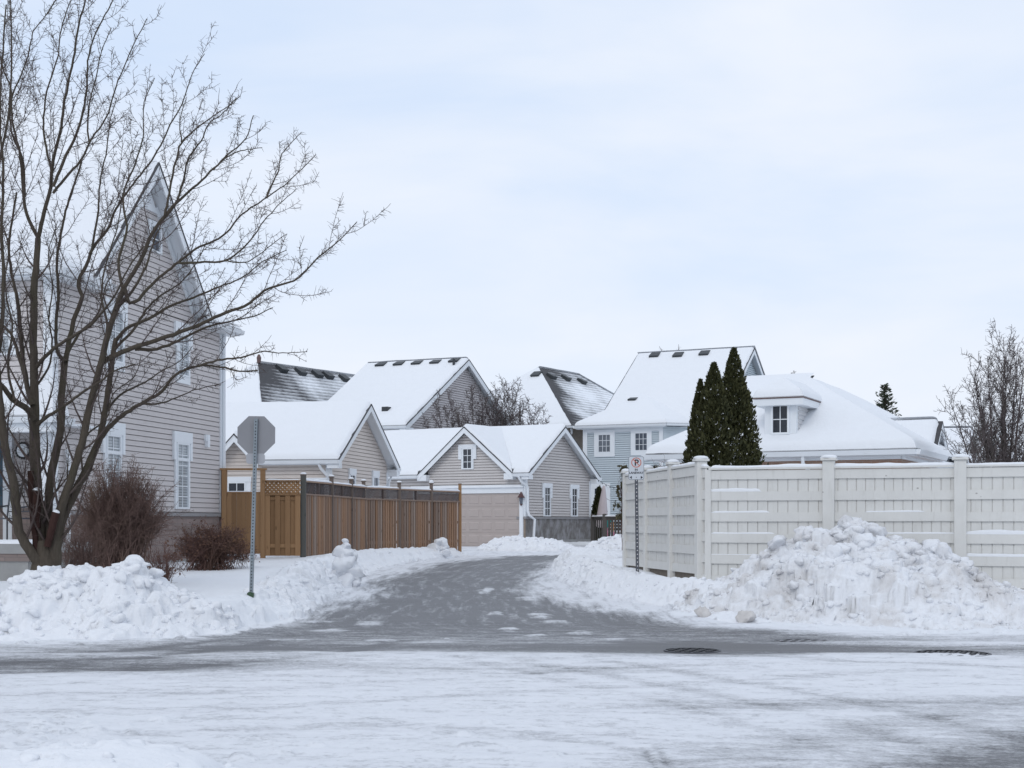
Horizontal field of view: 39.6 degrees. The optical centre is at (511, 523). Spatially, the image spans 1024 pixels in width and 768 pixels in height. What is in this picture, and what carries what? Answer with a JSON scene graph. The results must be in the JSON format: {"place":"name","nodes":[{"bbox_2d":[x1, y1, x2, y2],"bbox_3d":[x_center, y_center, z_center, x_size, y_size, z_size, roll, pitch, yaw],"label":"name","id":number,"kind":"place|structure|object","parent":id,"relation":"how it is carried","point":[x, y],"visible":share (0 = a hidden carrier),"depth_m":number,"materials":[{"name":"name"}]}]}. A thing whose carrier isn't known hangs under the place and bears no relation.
{"place":"outdoors","nodes":[
{"label":"outdoors","id":0,"kind":"place"},
{"bbox_2d":[0,541,1003,767],"bbox_3d":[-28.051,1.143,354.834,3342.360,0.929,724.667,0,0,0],"label":"snowy ground","id":1,"kind":"structure","parent":0,"point":[224,587],"depth_m":25.81,"materials":[{"name":"white snow"}]},
{"bbox_2d":[61,511,128,567],"bbox_3d":[-6.824,0.485,22.791,1.325,1.422,0.794,0,0,12],"label":"twiggy shrub","id":2,"kind":"object","parent":1,"relation":"on","point":[86,556],"visible":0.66,"depth_m":22.75,"materials":[{"name":"brown plant"}]},
{"bbox_2d":[0,157,244,580],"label":"house","id":3,"kind":"structure","parent":1,"relation":"on","point":[183,441],"depth_m":30.47,"materials":[{"name":"grey"}]},
{"bbox_2d":[0,444,2,507],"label":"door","id":4,"kind":"structure","parent":3,"relation":"in","point":[1,462],"depth_m":28.73,"materials":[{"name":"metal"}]},
{"bbox_2d":[0,292,19,354],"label":"window","id":5,"kind":"structure","parent":3,"relation":"in","point":[7,341],"depth_m":27.22,"materials":[{"name":"white glass"}]},
{"bbox_2d":[0,484,29,539],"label":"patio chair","id":6,"kind":"object","parent":3,"relation":"on","point":[23,507],"visible":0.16,"depth_m":27.25,"materials":[{"name":"metal"}]},
{"bbox_2d":[15,442,28,458],"bbox_3d":[-9.846,-1.470,28.634,0.360,0.356,0.030,0,0,12],"label":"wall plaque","id":7,"kind":"object","parent":3,"relation":"attached to","point":[19,454],"depth_m":28.63,"materials":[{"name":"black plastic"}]},
{"bbox_2d":[101,421,125,499],"bbox_3d":[-8.253,-1.202,29.432,0.065,1.781,0.964,0,0,12],"label":"window","id":8,"kind":"structure","parent":3,"relation":"in","point":[113,445],"depth_m":29.50,"materials":[{"name":"white glass"}]},
{"bbox_2d":[103,297,127,371],"bbox_3d":[-8.235,-3.906,29.520,0.065,1.453,0.983,0,0,12],"label":"window","id":9,"kind":"structure","parent":3,"relation":"in","point":[117,329],"depth_m":29.66,"materials":[{"name":"white glass"}]},
{"bbox_2d":[147,219,163,254],"bbox_3d":[-7.862,-6.306,31.345,0.065,0.676,0.714,0,0,12],"label":"window","id":10,"kind":"structure","parent":3,"relation":"in","point":[150,221],"depth_m":31.37,"materials":[{"name":"grey glass"}]},
{"bbox_2d":[172,431,192,508],"bbox_3d":[-7.577,-1.218,32.716,0.065,1.773,0.980,0,0,12],"label":"window","id":11,"kind":"structure","parent":3,"relation":"in","point":[182,442],"depth_m":32.69,"materials":[{"name":"white glass"}]},
{"bbox_2d":[174,321,192,384],"bbox_3d":[-7.568,-3.914,32.759,0.065,1.388,0.913,0,0,12],"label":"window","id":12,"kind":"structure","parent":3,"relation":"in","point":[177,324],"depth_m":32.74,"materials":[{"name":"white glass"}]},
{"bbox_2d":[57,453,192,568],"bbox_3d":[-6.733,-0.064,24.678,2.459,2.336,2.160,0,0,0],"label":"round shrub","id":13,"kind":"object","parent":1,"relation":"on","point":[131,519],"visible":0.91,"depth_m":24.35,"materials":[{"name":"brown plant"}]},
{"bbox_2d":[141,536,185,582],"bbox_3d":[-5.530,0.697,22.606,0.596,0.996,0.706,0,0,42],"label":"twiggy shrub","id":14,"kind":"object","parent":1,"relation":"on","point":[167,571],"visible":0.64,"depth_m":22.58,"materials":[{"name":"brown plant"}]},
{"bbox_2d":[0,0,390,569],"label":"bare tree","id":15,"kind":"object","parent":1,"relation":"on","point":[47,526],"visible":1,"depth_m":21.50,"materials":[{"name":"brown plant"}]},
{"bbox_2d":[162,515,260,570],"bbox_3d":[-6.273,0.417,29.579,2.120,1.231,1.562,0,0,0],"label":"hydrangea shrub","id":16,"kind":"object","parent":1,"relation":"on","point":[204,552],"visible":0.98,"depth_m":29.40,"materials":[{"name":"brown plant"}]},
{"bbox_2d":[237,416,274,597],"bbox_3d":[-4.088,-0.121,22.694,0.606,3.192,0.103,0,0,0],"label":"stop sign","id":17,"kind":"object","parent":1,"relation":"on","point":[256,438],"visible":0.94,"depth_m":22.73,"materials":[{"name":"metal"}]},
{"bbox_2d":[220,468,300,557],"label":"wooden gate","id":18,"kind":"structure","parent":1,"relation":"on","point":[277,525],"depth_m":34.82,"materials":[{"name":"brown wood"}]},
{"bbox_2d":[227,491,259,553],"bbox_3d":[-6.573,-0.028,34.825,0.817,1.539,0.051,0,0,0],"label":"gate door","id":19,"kind":"structure","parent":18,"relation":"in","point":[244,500],"depth_m":34.82,"materials":[{"name":"brown wood"}]},
{"bbox_2d":[226,354,354,402],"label":"house","id":20,"kind":"structure","parent":1,"relation":"on","point":[276,382],"depth_m":69.95,"materials":[{"name":"grey"}]},
{"bbox_2d":[243,559,344,609],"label":"snow bank","id":21,"kind":"structure","parent":1,"relation":"on","point":[311,578],"depth_m":25.51,"materials":[{"name":"white snow"}]},
{"bbox_2d":[226,400,400,544],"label":"garage","id":22,"kind":"structure","parent":1,"relation":"on","point":[342,441],"depth_m":45.70,"materials":[{"name":"beige"}]},
{"bbox_2d":[227,477,251,505],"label":"garage door","id":23,"kind":"structure","parent":22,"relation":"in","point":[233,483],"depth_m":44.56,"materials":[{"name":"white glass"}]},
{"bbox_2d":[308,478,327,493],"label":"window","id":24,"kind":"structure","parent":22,"relation":"in","point":[308,478],"depth_m":44.01,"materials":[{"name":"glass"}]},
{"bbox_2d":[348,468,356,483],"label":"window","id":25,"kind":"structure","parent":22,"relation":"in","point":[352,472],"depth_m":46.08,"materials":[{"name":"white glass"}]},
{"bbox_2d":[371,470,379,485],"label":"window","id":26,"kind":"structure","parent":22,"relation":"in","point":[375,474],"depth_m":48.57,"materials":[{"name":"grey glass"}]},
{"bbox_2d":[330,538,365,587],"bbox_3d":[-3.535,0.965,30.148,0.708,1.297,0.675,0,0,-38],"label":"snow lump","id":27,"kind":"object","parent":1,"relation":"on","point":[347,570],"visible":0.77,"depth_m":30.03,"materials":[{"name":"white snow"}]},
{"bbox_2d":[300,472,461,556],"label":"wooden fence","id":28,"kind":"object","parent":1,"relation":"on","point":[329,522],"visible":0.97,"depth_m":41.32,"materials":[{"name":"brown wood"}]},
{"bbox_2d":[326,547,469,573],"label":"snow bank","id":29,"kind":"structure","parent":1,"relation":"on","point":[373,559],"depth_m":38.93,"materials":[{"name":"white snow"}]},
{"bbox_2d":[427,537,450,557],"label":"snow lump","id":30,"kind":"object","parent":29,"relation":"on","point":[440,546],"visible":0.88,"depth_m":43.05,"materials":[{"name":"white snow"}]},
{"bbox_2d":[328,357,509,429],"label":"house","id":31,"kind":"structure","parent":1,"relation":"on","point":[399,394],"depth_m":70.06,"materials":[{"name":"grey"}]},
{"bbox_2d":[420,387,480,474],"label":"bare tree","id":32,"kind":"object","parent":1,"relation":"on","point":[453,422],"visible":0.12,"depth_m":62.61,"materials":[{"name":"brown plant"}]},
{"bbox_2d":[455,382,503,427],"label":"bare tree","id":33,"kind":"object","parent":1,"relation":"on","point":[474,401],"visible":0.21,"depth_m":63.50,"materials":[{"name":"brown plant"}]},
{"bbox_2d":[384,424,601,545],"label":"garage","id":34,"kind":"structure","parent":1,"relation":"on","point":[525,481],"depth_m":58.00,"materials":[{"name":"beige"}]},
{"bbox_2d":[458,444,476,468],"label":"window","id":35,"kind":"structure","parent":34,"relation":"in","point":[467,453],"depth_m":57.68,"materials":[{"name":"white glass"}]},
{"bbox_2d":[419,493,518,545],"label":"garage door","id":36,"kind":"structure","parent":34,"relation":"in","point":[486,517],"depth_m":57.22,"materials":[{"name":"beige metal"}]},
{"bbox_2d":[542,483,552,515],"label":"window","id":37,"kind":"structure","parent":34,"relation":"in","point":[547,488],"depth_m":57.93,"materials":[{"name":"white glass"}]},
{"bbox_2d":[569,484,578,516],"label":"window","id":38,"kind":"structure","parent":34,"relation":"in","point":[574,489],"depth_m":59.99,"materials":[{"name":"white glass"}]},
{"bbox_2d":[475,378,524,425],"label":"bare tree","id":39,"kind":"object","parent":1,"relation":"on","point":[502,418],"visible":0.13,"depth_m":63.70,"materials":[{"name":"brown plant"}]},
{"bbox_2d":[484,375,545,425],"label":"bare tree","id":40,"kind":"object","parent":1,"relation":"on","point":[513,405],"visible":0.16,"depth_m":64.50,"materials":[{"name":"brown plant"}]},
{"bbox_2d":[511,395,550,425],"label":"bare tree","id":41,"kind":"object","parent":1,"relation":"on","point":[531,418],"visible":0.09,"depth_m":63.41,"materials":[{"name":"brown plant"}]},
{"bbox_2d":[492,366,613,449],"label":"house","id":42,"kind":"structure","parent":1,"relation":"on","point":[569,399],"depth_m":82.98,"materials":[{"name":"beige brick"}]},
{"bbox_2d":[551,547,621,567],"bbox_3d":[1.948,1.027,37.090,1.935,0.818,7.380,0,0,0],"label":"snow pile","id":43,"kind":"object","parent":1,"relation":"on","point":[606,553],"visible":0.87,"depth_m":35.23,"materials":[{"name":"white snow"}]},
{"bbox_2d":[591,485,607,540],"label":"cedar tree","id":44,"kind":"object","parent":1,"relation":"on","point":[594,506],"visible":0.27,"depth_m":61.87,"materials":[{"name":"green plant"}]},
{"bbox_2d":[596,486,607,527],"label":"patio umbrella","id":45,"kind":"object","parent":1,"relation":"on","point":[602,507],"visible":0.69,"depth_m":60.88,"materials":[{"name":"fabric"}]},
{"bbox_2d":[606,464,628,537],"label":"leafy shrub","id":46,"kind":"object","parent":1,"relation":"on","point":[618,516],"visible":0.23,"depth_m":43.93,"materials":[{"name":"green plant"}]},
{"bbox_2d":[629,456,643,571],"bbox_3d":[2.400,0.025,27.493,0.300,2.643,0.076,0,0,0],"label":"parking sign","id":47,"kind":"object","parent":1,"relation":"on","point":[636,468],"visible":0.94,"depth_m":27.46,"materials":[{"name":"metal"}]},
{"bbox_2d":[552,550,774,622],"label":"snow bank","id":48,"kind":"structure","parent":1,"relation":"on","point":[651,590],"depth_m":26.51,"materials":[{"name":"white snow"}]},
{"bbox_2d":[694,606,710,616],"bbox_3d":[3.082,1.466,23.001,0.283,0.268,0.281,0,0,40],"label":"snow chunk","id":49,"kind":"object","parent":48,"relation":"on","point":[699,611],"visible":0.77,"depth_m":22.92,"materials":[{"name":"white snow"}]},
{"bbox_2d":[735,611,756,622],"bbox_3d":[3.646,1.464,22.035,0.299,0.233,0.276,0,0,37],"label":"snow chunk","id":50,"kind":"object","parent":48,"relation":"on","point":[745,616],"visible":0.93,"depth_m":21.96,"materials":[{"name":"white snow"}]},
{"bbox_2d":[573,345,813,535],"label":"house","id":51,"kind":"structure","parent":1,"relation":"on","point":[650,403],"depth_m":71.88,"materials":[{"name":"blue"}]},
{"bbox_2d":[591,483,609,514],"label":"window","id":52,"kind":"structure","parent":51,"relation":"in","point":[593,486],"depth_m":71.42,"materials":[{"name":"glass"}]},
{"bbox_2d":[594,429,614,456],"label":"window","id":53,"kind":"structure","parent":51,"relation":"in","point":[604,440],"depth_m":71.45,"materials":[{"name":"grey glass"}]},
{"bbox_2d":[631,428,651,454],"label":"window","id":54,"kind":"structure","parent":51,"relation":"in","point":[641,438],"depth_m":70.58,"materials":[{"name":"grey glass"}]},
{"bbox_2d":[681,378,711,465],"bbox_3d":[3.852,-0.925,29.398,1.004,4.182,1.012,0,0,0],"label":"cedar tree","id":55,"kind":"object","parent":1,"relation":"on","point":[697,396],"visible":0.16,"depth_m":29.32,"materials":[{"name":"green plant"}]},
{"bbox_2d":[681,361,746,470],"bbox_3d":[4.141,-1.082,29.221,1.712,4.505,1.565,0,0,0],"label":"cedar tree","id":56,"kind":"object","parent":1,"relation":"on","point":[713,408],"visible":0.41,"depth_m":28.93,"materials":[{"name":"green plant"}]},
{"bbox_2d":[717,347,768,469],"bbox_3d":[4.592,-1.259,29.576,1.605,4.848,1.537,0,0,0],"label":"cedar tree","id":57,"kind":"object","parent":1,"relation":"on","point":[740,400],"visible":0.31,"depth_m":29.34,"materials":[{"name":"green plant"}]},
{"bbox_2d":[641,377,976,469],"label":"house","id":58,"kind":"structure","parent":1,"relation":"on","point":[809,420],"depth_m":37.90,"materials":[{"name":"white"}]},
{"bbox_2d":[771,405,789,434],"bbox_3d":[7.164,-2.781,37.990,0.510,0.821,0.060,0,0,26],"label":"window","id":59,"kind":"structure","parent":58,"relation":"in","point":[780,415],"depth_m":37.98,"materials":[{"name":"white glass"}]},
{"bbox_2d":[621,454,1023,588],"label":"white fence","id":60,"kind":"object","parent":1,"relation":"on","point":[697,519],"visible":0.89,"depth_m":25.42,"materials":[{"name":"paint"}]},
{"bbox_2d":[874,383,901,415],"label":"spruce tree","id":61,"kind":"object","parent":1,"relation":"on","point":[883,395],"visible":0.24,"depth_m":69.93,"materials":[{"name":"green plant"}]},
{"bbox_2d":[944,399,999,467],"bbox_3d":[11.126,-1.001,33.956,1.653,3.996,1.586,0,0,0],"label":"bare tree","id":62,"kind":"object","parent":1,"relation":"on","point":[982,436],"visible":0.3,"depth_m":34.10,"materials":[{"name":"brown plant"}]},
{"bbox_2d":[933,320,1023,467],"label":"bare tree","id":63,"kind":"object","parent":1,"relation":"on","point":[1005,451],"visible":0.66,"depth_m":35.90,"materials":[{"name":"brown plant"}]},
{"bbox_2d":[944,426,1023,462],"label":"house","id":64,"kind":"structure","parent":1,"relation":"on","point":[951,435],"depth_m":51.66,"materials":[{"name":"white"}]},
{"bbox_2d":[0,624,1023,767],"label":"road","id":65,"kind":"structure","parent":0,"point":[833,699],"depth_m":12.85,"materials":[{"name":"white snow"}]},
{"bbox_2d":[0,739,242,767],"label":"snow bank","id":66,"kind":"structure","parent":65,"relation":"on","point":[121,753],"depth_m":8.25,"materials":[{"name":"white snow"}]},
{"bbox_2d":[0,554,243,640],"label":"snow pile","id":67,"kind":"object","parent":65,"relation":"on","point":[131,596],"visible":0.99,"depth_m":19.95,"materials":[{"name":"white snow"}]},
{"bbox_2d":[664,648,720,653],"bbox_3d":[2.271,1.617,17.920,0.720,0.052,0.720,0,0,-23],"label":"manhole cover","id":68,"kind":"object","parent":65,"relation":"on","point":[691,650],"visible":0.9,"depth_m":17.84,"materials":[{"name":"metal"}]},
{"bbox_2d":[771,639,823,641],"bbox_3d":[3.955,1.618,19.289,0.880,0.052,0.880,0,0,-23],"label":"manhole cover","id":69,"kind":"object","parent":65,"relation":"on","point":[795,640],"visible":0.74,"depth_m":19.34,"materials":[{"name":"metal"}]},
{"bbox_2d":[674,515,1023,630],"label":"snow pile","id":70,"kind":"object","parent":65,"relation":"on","point":[846,570],"visible":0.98,"depth_m":22.23,"materials":[{"name":"white snow"}]},
{"bbox_2d":[913,650,991,655],"bbox_3d":[5.392,1.607,17.414,0.920,0.052,0.920,0,0,-23],"label":"manhole cover","id":71,"kind":"object","parent":65,"relation":"on","point":[953,652],"visible":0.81,"depth_m":17.56,"materials":[{"name":"metal"}]},
{"bbox_2d":[0,0,1023,448],"label":"sky","id":72,"kind":"structure","parent":0,"point":[833,189],"materials":[{"name":"white"}]},
{"bbox_2d":[607,520,613,536],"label":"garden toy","id":73,"kind":"object","parent":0,"point":[607,528],"visible":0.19,"depth_m":59.94,"materials":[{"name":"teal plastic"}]},
{"bbox_2d":[236,545,1023,632],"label":"laneway","id":74,"kind":"structure","parent":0,"point":[503,591],"depth_m":24.77,"materials":[{"name":"asphalt"}]},
{"bbox_2d":[476,535,574,550],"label":"snow pile","id":75,"kind":"object","parent":74,"relation":"on","point":[514,543],"visible":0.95,"depth_m":51.53,"materials":[{"name":"white snow"}]},
{"bbox_2d":[585,534,621,548],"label":"snow pile","id":76,"kind":"object","parent":74,"relation":"on","point":[612,542],"visible":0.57,"depth_m":50.66,"materials":[{"name":"white snow"}]},
{"bbox_2d":[591,514,621,540],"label":"picket gate","id":77,"kind":"structure","parent":74,"relation":"on","point":[603,518],"depth_m":56.42,"materials":[{"name":"grey wood"}]}
]}

